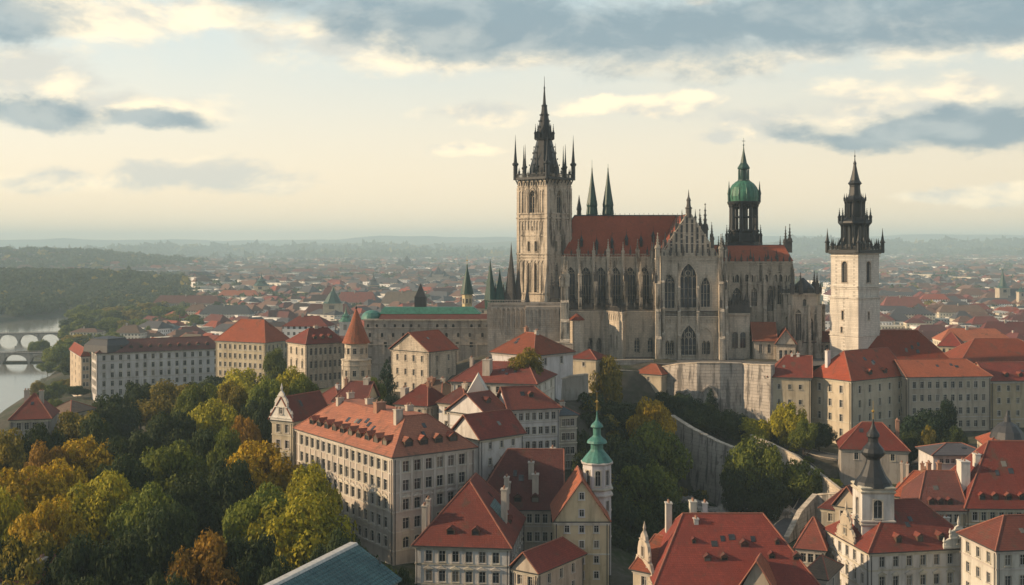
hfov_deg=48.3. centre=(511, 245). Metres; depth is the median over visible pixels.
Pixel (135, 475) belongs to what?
tree
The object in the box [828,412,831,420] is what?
window
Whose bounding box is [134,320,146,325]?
tree
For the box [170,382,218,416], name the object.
tree
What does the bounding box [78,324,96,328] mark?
tree
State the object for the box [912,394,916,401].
window
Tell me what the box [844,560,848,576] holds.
window
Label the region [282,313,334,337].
city block
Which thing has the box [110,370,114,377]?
window
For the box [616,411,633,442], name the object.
tree
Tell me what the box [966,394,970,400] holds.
window
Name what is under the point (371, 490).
window
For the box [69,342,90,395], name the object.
town house
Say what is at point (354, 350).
window
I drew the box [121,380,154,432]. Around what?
tree
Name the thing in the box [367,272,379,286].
church tower
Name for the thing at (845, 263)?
window
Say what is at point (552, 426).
window
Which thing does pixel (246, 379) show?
tree
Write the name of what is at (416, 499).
window
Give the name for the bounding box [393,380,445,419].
town house
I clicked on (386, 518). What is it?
window
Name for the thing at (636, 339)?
window
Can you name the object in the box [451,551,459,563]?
window
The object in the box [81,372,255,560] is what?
park undergrowth
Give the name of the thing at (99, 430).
tree
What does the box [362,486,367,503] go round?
window
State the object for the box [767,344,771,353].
window
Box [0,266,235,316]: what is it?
hillside wood
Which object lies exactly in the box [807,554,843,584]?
shed
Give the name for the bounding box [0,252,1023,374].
city greenery
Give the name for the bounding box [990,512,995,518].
window
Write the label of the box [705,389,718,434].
tree
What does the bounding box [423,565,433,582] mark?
window
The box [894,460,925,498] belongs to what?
town house
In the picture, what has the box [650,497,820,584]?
town house
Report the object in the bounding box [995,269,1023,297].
church tower
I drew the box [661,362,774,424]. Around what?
rampart
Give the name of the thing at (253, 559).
tree
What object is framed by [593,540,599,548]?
window
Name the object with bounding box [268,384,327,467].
building
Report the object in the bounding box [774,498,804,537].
street
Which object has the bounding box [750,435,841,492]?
road wall
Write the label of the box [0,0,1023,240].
sky
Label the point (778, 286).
window
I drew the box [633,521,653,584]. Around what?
gable wall
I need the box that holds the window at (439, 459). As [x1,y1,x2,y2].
[436,455,444,468]
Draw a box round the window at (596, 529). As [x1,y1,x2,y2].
[593,526,599,533]
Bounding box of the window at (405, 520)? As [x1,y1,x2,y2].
[402,516,410,533]
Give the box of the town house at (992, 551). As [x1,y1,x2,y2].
[956,514,1023,584]
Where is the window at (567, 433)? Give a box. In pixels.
[565,432,569,440]
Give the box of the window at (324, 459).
[321,457,325,469]
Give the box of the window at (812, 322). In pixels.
[806,317,813,340]
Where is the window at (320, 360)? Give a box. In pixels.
[319,358,322,367]
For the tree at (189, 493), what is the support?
on the ground
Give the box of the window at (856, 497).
[855,495,858,516]
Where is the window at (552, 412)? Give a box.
[551,411,556,419]
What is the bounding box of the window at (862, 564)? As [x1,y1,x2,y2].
[859,552,863,565]
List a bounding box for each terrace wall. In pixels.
[506,340,572,349]
[561,373,588,400]
[614,359,653,364]
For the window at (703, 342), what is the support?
in the cathedral
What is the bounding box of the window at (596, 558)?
[593,555,599,564]
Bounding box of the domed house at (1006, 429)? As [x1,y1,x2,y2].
[974,410,1023,447]
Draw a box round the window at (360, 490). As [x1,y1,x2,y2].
[356,484,361,500]
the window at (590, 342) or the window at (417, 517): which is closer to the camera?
the window at (417, 517)
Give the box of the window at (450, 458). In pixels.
[447,454,454,467]
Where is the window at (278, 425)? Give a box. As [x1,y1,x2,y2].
[275,423,280,432]
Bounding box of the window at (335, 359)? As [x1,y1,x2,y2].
[333,357,337,366]
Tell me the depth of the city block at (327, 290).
1603.72 m
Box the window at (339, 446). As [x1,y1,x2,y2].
[339,446,342,458]
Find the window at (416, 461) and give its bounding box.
[414,458,421,471]
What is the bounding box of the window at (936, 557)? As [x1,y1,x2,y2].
[933,554,940,565]
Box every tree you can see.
[0,427,29,477]
[0,465,57,513]
[0,485,29,541]
[0,529,62,584]
[0,533,23,584]
[8,493,88,553]
[18,439,70,486]
[21,422,72,464]
[27,341,43,351]
[30,380,46,394]
[30,456,89,501]
[35,361,56,374]
[36,529,96,584]
[37,389,51,400]
[38,339,49,350]
[41,343,70,364]
[44,381,67,398]
[48,398,63,406]
[52,365,61,372]
[52,410,105,455]
[54,378,69,394]
[55,468,141,550]
[56,338,74,347]
[57,325,75,338]
[58,318,76,327]
[59,357,69,373]
[61,333,87,339]
[61,434,124,482]
[64,308,81,317]
[65,385,90,397]
[67,575,108,584]
[69,312,91,322]
[70,319,90,326]
[70,337,90,343]
[73,322,101,328]
[74,304,88,309]
[74,309,92,315]
[75,324,99,329]
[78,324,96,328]
[79,411,121,449]
[84,526,160,584]
[85,333,103,337]
[87,309,104,316]
[89,393,141,437]
[91,452,153,495]
[94,319,116,332]
[100,310,121,319]
[101,317,122,321]
[104,332,124,336]
[105,429,165,471]
[106,481,175,544]
[107,311,126,319]
[109,325,121,332]
[112,306,124,310]
[116,320,131,329]
[121,309,141,320]
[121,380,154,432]
[123,304,141,311]
[128,318,150,324]
[129,313,144,319]
[131,379,197,425]
[133,500,199,581]
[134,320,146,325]
[136,302,156,309]
[139,438,209,494]
[145,410,197,475]
[146,571,189,584]
[152,305,165,315]
[162,307,175,314]
[164,471,223,540]
[164,526,243,584]
[166,313,181,321]
[168,305,187,310]
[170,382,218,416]
[172,309,187,316]
[184,314,203,320]
[185,428,219,465]
[186,316,203,325]
[187,397,238,434]
[205,426,243,475]
[205,458,256,530]
[212,379,248,430]
[214,367,273,397]
[219,534,277,584]
[221,481,288,543]
[222,438,302,495]
[230,414,262,452]
[233,395,271,447]
[239,489,357,573]
[245,377,286,417]
[257,555,294,584]
[263,347,286,379]
[274,365,306,394]
[284,461,342,515]
[289,373,318,394]
[303,527,352,564]
[335,526,368,552]
[370,376,386,400]
[378,359,399,406]
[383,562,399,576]
[397,566,411,584]
[504,346,543,374]
[570,447,590,474]
[577,428,590,455]
[588,355,623,403]
[601,409,613,430]
[603,433,651,475]
[611,495,664,554]
[612,463,682,516]
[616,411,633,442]
[624,420,693,482]
[625,396,676,440]
[652,496,700,530]
[653,391,683,414]
[667,393,710,419]
[679,402,720,432]
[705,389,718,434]
[709,409,747,437]
[719,461,756,511]
[722,434,788,492]
[738,417,772,443]
[744,474,793,520]
[766,430,783,446]
[768,401,808,451]
[780,458,823,500]
[787,418,818,459]
[813,422,837,450]
[899,408,948,442]
[900,429,922,467]
[917,425,936,454]
[933,399,957,430]
[935,425,968,443]
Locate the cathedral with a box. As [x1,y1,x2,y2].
[484,76,824,359]
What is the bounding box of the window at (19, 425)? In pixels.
[16,422,21,430]
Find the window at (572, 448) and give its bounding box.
[570,446,574,454]
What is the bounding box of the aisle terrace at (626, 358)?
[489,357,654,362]
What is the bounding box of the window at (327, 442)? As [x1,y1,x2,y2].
[327,442,330,454]
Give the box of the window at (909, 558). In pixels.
[906,555,913,567]
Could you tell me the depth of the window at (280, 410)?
269.65 m
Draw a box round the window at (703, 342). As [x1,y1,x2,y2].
[702,341,705,354]
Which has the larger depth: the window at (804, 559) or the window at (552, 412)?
the window at (552, 412)
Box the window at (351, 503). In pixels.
[350,503,355,519]
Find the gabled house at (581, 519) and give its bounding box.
[550,465,611,584]
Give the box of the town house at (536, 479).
[486,445,564,550]
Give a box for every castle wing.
[766,352,812,423]
[812,347,901,443]
[868,330,950,358]
[893,358,992,430]
[974,361,1023,427]
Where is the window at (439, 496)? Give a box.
[436,489,444,505]
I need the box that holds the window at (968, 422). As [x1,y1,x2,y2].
[966,420,970,426]
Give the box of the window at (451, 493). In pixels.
[447,487,455,503]
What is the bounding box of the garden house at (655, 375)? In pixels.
[639,363,668,392]
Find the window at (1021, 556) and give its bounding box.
[1019,554,1023,566]
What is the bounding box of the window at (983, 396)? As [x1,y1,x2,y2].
[981,393,985,400]
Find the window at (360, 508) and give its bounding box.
[356,505,361,522]
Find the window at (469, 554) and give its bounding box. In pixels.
[464,551,472,563]
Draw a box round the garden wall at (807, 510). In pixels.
[784,492,836,543]
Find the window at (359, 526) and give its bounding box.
[357,523,361,537]
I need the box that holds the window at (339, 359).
[338,357,341,366]
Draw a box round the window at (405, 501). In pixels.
[401,494,411,511]
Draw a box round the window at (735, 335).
[731,332,738,348]
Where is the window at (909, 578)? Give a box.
[905,570,914,584]
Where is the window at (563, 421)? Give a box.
[561,418,565,426]
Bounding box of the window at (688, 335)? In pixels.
[681,325,695,355]
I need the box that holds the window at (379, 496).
[375,491,380,508]
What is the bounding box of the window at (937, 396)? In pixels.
[935,394,939,401]
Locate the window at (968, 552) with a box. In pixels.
[965,541,970,553]
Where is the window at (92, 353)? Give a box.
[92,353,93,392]
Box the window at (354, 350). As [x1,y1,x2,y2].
[352,348,356,354]
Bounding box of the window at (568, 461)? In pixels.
[566,460,569,468]
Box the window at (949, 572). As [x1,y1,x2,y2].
[946,568,954,584]
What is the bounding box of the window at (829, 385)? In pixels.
[827,384,831,391]
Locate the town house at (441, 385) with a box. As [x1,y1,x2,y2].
[424,376,450,394]
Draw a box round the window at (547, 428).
[544,426,549,434]
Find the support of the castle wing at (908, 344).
on the ground
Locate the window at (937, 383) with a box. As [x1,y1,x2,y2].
[935,381,939,388]
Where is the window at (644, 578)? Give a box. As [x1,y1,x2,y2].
[640,575,646,584]
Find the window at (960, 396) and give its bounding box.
[958,394,962,401]
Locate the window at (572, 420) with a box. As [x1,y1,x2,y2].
[570,418,574,426]
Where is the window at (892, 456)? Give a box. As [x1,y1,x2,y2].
[890,454,895,461]
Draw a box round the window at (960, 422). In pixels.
[958,420,963,427]
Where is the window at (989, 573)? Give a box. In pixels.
[985,570,990,584]
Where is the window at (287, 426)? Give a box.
[284,424,289,433]
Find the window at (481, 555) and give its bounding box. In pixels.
[477,551,486,564]
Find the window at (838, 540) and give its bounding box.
[837,540,841,552]
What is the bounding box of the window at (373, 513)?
[369,510,374,527]
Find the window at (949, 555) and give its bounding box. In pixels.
[946,553,954,564]
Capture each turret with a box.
[341,306,371,387]
[460,260,473,306]
[581,400,612,574]
[851,409,895,534]
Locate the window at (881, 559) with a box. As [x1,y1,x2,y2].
[878,556,886,568]
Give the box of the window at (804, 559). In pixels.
[800,552,806,563]
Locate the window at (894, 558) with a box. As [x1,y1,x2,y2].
[892,556,899,567]
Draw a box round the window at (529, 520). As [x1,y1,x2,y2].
[526,513,532,523]
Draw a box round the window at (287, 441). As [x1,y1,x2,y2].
[283,440,289,449]
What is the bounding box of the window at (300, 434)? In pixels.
[299,434,308,467]
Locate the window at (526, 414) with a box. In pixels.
[525,412,530,420]
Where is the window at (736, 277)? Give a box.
[732,274,740,282]
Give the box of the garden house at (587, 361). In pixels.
[573,349,606,392]
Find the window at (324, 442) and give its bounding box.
[321,440,325,452]
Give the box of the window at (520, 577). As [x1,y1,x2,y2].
[516,573,522,584]
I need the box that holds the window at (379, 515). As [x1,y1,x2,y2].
[376,513,380,530]
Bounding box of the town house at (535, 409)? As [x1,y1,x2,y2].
[497,385,562,447]
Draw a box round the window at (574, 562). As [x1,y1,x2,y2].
[571,562,575,573]
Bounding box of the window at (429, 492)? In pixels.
[424,491,432,506]
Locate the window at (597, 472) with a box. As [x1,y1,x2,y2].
[594,470,601,487]
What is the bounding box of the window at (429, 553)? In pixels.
[424,550,432,562]
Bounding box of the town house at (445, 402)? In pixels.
[435,381,467,425]
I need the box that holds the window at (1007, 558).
[1004,554,1012,566]
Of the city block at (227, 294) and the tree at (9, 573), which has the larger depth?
the city block at (227, 294)
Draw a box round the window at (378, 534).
[376,531,380,545]
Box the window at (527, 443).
[525,441,529,447]
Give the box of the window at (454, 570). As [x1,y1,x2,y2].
[450,566,459,583]
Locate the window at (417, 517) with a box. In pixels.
[413,514,421,531]
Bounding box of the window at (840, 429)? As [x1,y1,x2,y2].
[839,428,842,436]
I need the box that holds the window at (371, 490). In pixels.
[368,489,374,505]
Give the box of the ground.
[0,234,1023,584]
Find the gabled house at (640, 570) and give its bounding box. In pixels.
[628,533,663,584]
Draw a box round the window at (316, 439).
[315,439,319,450]
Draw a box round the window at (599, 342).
[596,338,601,352]
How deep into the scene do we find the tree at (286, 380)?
337.08 m
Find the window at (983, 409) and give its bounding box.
[981,406,985,413]
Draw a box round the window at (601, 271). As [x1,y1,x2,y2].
[596,267,605,302]
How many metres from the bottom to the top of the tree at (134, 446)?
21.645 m
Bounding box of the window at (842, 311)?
[841,310,843,319]
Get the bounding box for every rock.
[680,495,699,503]
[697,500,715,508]
[708,504,738,511]
[771,505,796,519]
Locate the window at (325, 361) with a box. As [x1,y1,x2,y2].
[324,358,327,367]
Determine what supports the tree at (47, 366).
on the ground
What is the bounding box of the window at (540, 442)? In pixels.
[538,440,542,447]
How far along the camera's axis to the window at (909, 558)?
216.67 m
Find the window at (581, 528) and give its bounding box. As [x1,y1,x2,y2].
[578,526,584,533]
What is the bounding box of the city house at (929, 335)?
[919,331,937,341]
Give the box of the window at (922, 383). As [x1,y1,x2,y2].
[920,381,924,388]
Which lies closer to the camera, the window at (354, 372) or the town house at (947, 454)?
the town house at (947, 454)
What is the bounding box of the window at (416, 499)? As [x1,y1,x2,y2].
[413,492,422,509]
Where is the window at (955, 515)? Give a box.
[954,514,960,523]
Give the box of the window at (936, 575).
[932,569,941,584]
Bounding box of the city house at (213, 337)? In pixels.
[208,335,218,339]
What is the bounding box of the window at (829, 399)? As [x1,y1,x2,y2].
[828,398,831,406]
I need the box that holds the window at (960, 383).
[958,381,962,387]
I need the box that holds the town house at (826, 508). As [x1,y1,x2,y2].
[817,488,843,525]
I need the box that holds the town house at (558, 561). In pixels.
[508,536,587,584]
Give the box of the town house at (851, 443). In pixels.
[835,418,910,484]
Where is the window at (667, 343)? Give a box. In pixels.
[665,340,669,354]
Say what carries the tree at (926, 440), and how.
on the ground
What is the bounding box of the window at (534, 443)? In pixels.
[532,441,536,447]
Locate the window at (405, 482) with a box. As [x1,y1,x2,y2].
[402,479,410,492]
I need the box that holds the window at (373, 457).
[370,455,374,468]
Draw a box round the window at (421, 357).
[420,355,423,362]
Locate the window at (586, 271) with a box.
[581,267,591,302]
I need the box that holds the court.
[804,449,918,465]
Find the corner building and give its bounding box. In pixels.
[822,498,962,584]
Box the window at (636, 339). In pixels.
[634,337,639,352]
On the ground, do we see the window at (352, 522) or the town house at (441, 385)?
the town house at (441, 385)
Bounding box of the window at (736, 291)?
[732,287,741,300]
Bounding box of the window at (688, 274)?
[679,263,697,308]
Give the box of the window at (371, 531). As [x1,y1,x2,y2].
[369,529,374,542]
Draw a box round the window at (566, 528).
[563,526,570,533]
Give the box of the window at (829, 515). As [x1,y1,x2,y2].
[827,512,833,522]
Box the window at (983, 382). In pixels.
[981,380,985,387]
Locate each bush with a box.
[678,486,687,496]
[688,490,707,500]
[698,489,708,500]
[788,445,799,450]
[805,457,814,462]
[830,478,842,486]
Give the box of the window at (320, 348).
[319,347,322,354]
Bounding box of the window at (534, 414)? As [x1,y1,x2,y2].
[531,412,536,420]
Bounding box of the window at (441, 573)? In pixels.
[437,566,446,582]
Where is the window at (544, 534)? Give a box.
[541,531,547,542]
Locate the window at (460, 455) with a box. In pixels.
[458,453,466,465]
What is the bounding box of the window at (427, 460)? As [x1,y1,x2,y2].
[425,457,432,470]
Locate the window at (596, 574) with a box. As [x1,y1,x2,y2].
[593,571,599,579]
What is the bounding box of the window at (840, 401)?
[838,399,842,407]
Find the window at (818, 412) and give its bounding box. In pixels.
[817,410,820,418]
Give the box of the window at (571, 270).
[566,267,575,305]
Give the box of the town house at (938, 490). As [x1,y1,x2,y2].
[900,460,969,528]
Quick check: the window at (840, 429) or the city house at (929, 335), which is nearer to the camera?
the window at (840, 429)
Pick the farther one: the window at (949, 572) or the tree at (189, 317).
the tree at (189, 317)
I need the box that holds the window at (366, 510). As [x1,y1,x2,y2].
[363,508,367,524]
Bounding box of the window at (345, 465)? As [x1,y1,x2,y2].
[344,465,348,478]
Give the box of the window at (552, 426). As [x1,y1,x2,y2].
[551,425,556,433]
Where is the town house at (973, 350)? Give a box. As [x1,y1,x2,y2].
[945,338,1023,362]
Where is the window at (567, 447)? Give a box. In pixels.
[565,446,569,454]
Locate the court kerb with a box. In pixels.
[804,449,918,463]
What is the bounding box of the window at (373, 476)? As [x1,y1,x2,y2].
[369,473,374,486]
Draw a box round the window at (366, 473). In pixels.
[363,471,367,484]
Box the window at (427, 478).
[425,475,433,488]
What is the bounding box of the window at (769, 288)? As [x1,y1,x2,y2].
[767,285,772,310]
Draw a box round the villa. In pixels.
[489,326,575,399]
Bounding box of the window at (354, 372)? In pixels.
[352,370,356,376]
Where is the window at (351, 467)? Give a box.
[350,467,354,480]
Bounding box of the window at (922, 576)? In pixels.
[919,570,927,584]
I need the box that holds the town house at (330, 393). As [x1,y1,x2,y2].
[322,382,340,404]
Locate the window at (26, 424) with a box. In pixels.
[23,422,28,430]
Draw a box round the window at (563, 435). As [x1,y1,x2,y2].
[561,432,565,440]
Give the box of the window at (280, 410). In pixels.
[278,407,282,414]
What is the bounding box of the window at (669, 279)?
[665,274,675,308]
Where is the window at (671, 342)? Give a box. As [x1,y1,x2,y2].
[670,340,673,354]
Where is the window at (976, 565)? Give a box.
[975,565,980,579]
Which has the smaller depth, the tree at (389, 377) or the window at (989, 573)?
the window at (989, 573)
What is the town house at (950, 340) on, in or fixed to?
on the ground
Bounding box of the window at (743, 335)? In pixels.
[739,332,746,348]
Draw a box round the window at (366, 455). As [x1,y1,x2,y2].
[363,453,367,466]
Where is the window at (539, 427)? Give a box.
[538,426,543,434]
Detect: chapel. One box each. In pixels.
[750,322,777,358]
[774,326,796,360]
[803,331,829,357]
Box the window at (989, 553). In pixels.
[985,550,990,564]
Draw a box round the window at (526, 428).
[525,427,528,435]
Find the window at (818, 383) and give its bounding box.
[817,382,820,390]
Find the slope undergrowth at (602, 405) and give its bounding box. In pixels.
[576,391,770,553]
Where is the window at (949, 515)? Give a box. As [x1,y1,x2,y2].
[947,514,953,523]
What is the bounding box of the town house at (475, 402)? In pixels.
[444,390,505,427]
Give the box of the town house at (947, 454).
[915,442,976,469]
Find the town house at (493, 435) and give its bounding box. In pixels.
[451,408,526,480]
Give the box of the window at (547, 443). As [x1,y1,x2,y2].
[545,440,549,447]
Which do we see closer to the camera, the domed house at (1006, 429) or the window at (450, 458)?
the window at (450, 458)
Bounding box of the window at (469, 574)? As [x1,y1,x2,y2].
[463,567,473,583]
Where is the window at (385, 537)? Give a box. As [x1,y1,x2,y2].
[382,534,387,548]
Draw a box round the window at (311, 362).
[309,359,312,368]
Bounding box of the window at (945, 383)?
[943,381,947,388]
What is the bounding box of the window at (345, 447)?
[344,447,348,460]
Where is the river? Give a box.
[0,314,67,412]
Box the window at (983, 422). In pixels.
[981,419,985,426]
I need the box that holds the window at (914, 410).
[912,408,916,414]
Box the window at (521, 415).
[519,413,523,421]
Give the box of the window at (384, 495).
[382,493,387,510]
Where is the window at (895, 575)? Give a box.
[892,571,900,584]
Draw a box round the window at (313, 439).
[311,437,314,448]
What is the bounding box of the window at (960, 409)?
[958,407,962,414]
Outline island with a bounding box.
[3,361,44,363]
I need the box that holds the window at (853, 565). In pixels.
[851,564,856,580]
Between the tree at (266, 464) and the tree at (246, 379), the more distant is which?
the tree at (246, 379)
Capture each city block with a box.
[70,326,105,337]
[115,323,147,338]
[144,324,180,332]
[153,294,223,306]
[185,303,206,314]
[199,304,254,318]
[218,289,260,298]
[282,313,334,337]
[304,304,353,315]
[322,285,331,294]
[339,291,376,304]
[381,290,427,303]
[474,300,486,313]
[880,295,925,307]
[932,326,1008,346]
[935,303,987,317]
[980,319,1023,335]
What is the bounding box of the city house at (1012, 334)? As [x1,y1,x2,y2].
[1006,330,1023,339]
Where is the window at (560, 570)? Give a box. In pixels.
[559,567,563,579]
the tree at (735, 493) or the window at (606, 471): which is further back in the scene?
the tree at (735, 493)
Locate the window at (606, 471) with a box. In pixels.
[605,469,610,486]
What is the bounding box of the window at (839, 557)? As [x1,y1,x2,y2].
[836,555,841,571]
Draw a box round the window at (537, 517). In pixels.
[533,514,540,523]
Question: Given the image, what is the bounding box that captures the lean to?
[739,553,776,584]
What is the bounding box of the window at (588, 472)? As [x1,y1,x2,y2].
[585,469,590,486]
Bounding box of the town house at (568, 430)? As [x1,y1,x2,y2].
[558,400,579,469]
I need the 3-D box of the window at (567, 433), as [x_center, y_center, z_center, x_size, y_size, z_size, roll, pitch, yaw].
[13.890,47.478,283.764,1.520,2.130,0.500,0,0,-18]
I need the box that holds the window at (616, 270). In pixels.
[611,266,620,302]
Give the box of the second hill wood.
[0,246,209,268]
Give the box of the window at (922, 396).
[920,394,924,401]
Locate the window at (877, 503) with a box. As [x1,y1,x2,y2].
[872,499,883,519]
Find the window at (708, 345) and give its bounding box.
[706,340,710,354]
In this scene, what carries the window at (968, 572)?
in the town house at (992, 551)
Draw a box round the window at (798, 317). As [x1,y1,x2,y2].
[795,309,801,340]
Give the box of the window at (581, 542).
[579,540,584,548]
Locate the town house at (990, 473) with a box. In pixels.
[950,440,1023,527]
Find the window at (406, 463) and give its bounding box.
[402,460,410,473]
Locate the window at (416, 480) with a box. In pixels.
[414,477,421,490]
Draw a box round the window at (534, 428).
[532,426,536,434]
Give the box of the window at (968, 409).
[966,407,970,413]
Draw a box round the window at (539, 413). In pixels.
[538,412,541,420]
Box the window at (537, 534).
[533,531,540,542]
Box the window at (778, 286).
[777,285,780,303]
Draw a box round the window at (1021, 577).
[1019,574,1023,584]
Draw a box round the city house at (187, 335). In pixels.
[181,334,202,336]
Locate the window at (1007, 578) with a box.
[1004,575,1011,584]
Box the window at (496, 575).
[490,568,500,584]
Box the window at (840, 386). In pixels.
[839,385,842,393]
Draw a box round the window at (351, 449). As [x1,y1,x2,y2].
[350,449,354,462]
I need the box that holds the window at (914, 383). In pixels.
[912,381,916,388]
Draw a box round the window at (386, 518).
[382,515,387,533]
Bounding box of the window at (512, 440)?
[511,438,515,446]
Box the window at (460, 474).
[458,471,465,483]
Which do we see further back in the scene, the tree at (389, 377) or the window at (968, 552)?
the tree at (389, 377)
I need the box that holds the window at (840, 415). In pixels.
[838,414,842,422]
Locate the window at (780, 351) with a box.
[778,350,782,359]
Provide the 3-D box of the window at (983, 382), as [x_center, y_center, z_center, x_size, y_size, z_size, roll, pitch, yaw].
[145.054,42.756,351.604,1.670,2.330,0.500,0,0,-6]
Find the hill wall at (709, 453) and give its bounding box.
[671,415,742,511]
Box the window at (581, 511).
[578,509,584,517]
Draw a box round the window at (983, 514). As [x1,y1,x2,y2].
[980,512,985,521]
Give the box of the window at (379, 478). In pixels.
[376,475,380,489]
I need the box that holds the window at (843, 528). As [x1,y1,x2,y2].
[842,523,845,534]
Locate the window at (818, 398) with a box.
[817,396,820,404]
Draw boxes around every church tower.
[253,273,268,291]
[322,287,343,313]
[339,308,351,335]
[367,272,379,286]
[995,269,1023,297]
[1016,287,1023,301]
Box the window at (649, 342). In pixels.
[647,337,652,352]
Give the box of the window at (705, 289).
[700,277,710,307]
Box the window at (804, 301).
[802,299,806,306]
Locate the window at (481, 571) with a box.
[477,567,486,584]
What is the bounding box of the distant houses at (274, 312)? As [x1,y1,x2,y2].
[0,249,1023,337]
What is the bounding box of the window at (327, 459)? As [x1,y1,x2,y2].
[327,459,330,471]
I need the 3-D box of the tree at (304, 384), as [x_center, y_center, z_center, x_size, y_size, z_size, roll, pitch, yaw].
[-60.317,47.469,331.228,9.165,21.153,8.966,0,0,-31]
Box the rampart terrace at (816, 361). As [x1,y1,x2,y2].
[657,357,824,365]
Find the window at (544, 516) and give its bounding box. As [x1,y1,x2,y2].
[541,514,548,523]
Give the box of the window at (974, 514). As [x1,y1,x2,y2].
[971,512,978,521]
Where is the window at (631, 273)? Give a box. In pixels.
[626,267,635,302]
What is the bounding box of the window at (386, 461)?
[382,459,387,472]
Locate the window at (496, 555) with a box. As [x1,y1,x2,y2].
[491,552,499,564]
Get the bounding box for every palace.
[83,336,215,401]
[214,319,289,383]
[285,324,344,387]
[293,390,477,565]
[361,283,487,379]
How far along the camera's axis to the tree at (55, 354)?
852.30 m
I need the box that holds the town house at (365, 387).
[331,376,379,402]
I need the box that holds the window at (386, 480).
[383,478,387,491]
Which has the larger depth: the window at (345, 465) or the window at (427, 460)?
the window at (345, 465)
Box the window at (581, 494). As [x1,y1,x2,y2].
[578,492,584,500]
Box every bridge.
[0,327,60,341]
[0,346,42,363]
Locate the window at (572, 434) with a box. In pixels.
[570,432,575,440]
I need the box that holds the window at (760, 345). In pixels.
[758,344,762,353]
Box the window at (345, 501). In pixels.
[344,501,349,516]
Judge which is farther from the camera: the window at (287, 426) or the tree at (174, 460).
the window at (287, 426)
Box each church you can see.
[222,254,248,260]
[396,256,410,266]
[426,267,449,281]
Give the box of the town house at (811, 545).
[793,516,828,566]
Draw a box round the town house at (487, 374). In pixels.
[448,356,557,400]
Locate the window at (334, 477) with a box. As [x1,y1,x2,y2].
[332,476,336,489]
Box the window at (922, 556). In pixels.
[919,554,927,566]
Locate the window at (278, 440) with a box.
[277,439,280,447]
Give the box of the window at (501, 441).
[500,440,504,447]
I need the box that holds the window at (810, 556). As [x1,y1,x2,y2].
[807,553,813,563]
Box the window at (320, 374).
[319,373,322,380]
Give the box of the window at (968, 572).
[965,560,970,573]
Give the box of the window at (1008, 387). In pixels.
[1006,385,1010,391]
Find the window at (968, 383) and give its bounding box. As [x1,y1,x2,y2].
[966,381,970,387]
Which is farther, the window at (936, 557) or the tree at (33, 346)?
the tree at (33, 346)
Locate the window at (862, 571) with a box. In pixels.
[859,568,864,584]
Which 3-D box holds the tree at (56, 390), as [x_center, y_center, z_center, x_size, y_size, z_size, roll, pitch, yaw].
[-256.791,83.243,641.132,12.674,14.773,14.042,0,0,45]
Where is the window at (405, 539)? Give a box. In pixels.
[402,535,410,549]
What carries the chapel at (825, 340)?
on the rampart terrace at (816, 361)
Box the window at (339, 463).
[338,463,342,475]
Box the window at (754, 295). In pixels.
[751,287,757,306]
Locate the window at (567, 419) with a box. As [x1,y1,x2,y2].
[565,418,569,426]
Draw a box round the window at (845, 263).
[840,261,847,282]
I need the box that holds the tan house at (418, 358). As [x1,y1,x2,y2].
[388,329,458,391]
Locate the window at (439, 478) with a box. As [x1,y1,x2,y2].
[436,474,444,487]
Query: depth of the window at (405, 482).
226.96 m
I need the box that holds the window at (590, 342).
[587,338,592,349]
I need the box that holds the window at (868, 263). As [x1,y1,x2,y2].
[866,261,870,282]
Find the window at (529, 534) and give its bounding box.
[526,531,532,541]
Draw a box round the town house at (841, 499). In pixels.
[831,484,852,521]
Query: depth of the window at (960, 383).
351.09 m
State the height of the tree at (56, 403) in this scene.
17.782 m
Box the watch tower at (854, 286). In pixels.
[824,155,885,358]
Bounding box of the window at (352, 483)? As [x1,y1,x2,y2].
[350,482,354,498]
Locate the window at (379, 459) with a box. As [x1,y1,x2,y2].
[376,457,380,470]
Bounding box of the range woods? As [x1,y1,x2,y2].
[9,234,1023,257]
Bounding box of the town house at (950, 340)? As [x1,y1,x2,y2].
[937,331,963,352]
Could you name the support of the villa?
on the ground
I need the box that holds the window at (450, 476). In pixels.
[447,472,455,485]
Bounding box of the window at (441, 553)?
[437,550,446,562]
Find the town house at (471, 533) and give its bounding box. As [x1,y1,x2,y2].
[411,472,526,584]
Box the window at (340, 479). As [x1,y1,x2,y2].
[338,478,342,493]
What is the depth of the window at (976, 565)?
208.98 m
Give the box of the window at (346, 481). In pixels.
[344,480,348,495]
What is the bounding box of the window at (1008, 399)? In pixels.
[1006,397,1010,403]
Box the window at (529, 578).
[527,576,532,584]
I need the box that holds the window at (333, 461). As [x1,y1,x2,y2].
[332,461,336,473]
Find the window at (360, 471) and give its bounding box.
[356,469,361,482]
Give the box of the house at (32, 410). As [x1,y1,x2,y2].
[8,388,59,439]
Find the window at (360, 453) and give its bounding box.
[356,451,361,464]
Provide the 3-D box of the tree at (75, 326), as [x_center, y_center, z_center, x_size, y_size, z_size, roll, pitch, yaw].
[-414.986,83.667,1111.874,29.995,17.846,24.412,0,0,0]
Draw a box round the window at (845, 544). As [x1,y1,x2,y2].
[844,544,848,556]
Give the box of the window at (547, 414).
[545,411,549,419]
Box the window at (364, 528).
[363,526,367,539]
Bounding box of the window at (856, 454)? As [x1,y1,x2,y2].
[853,452,858,459]
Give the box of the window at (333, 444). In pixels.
[332,444,336,456]
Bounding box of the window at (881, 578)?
[878,572,886,584]
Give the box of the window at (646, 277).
[639,266,649,302]
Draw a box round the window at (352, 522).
[350,521,354,533]

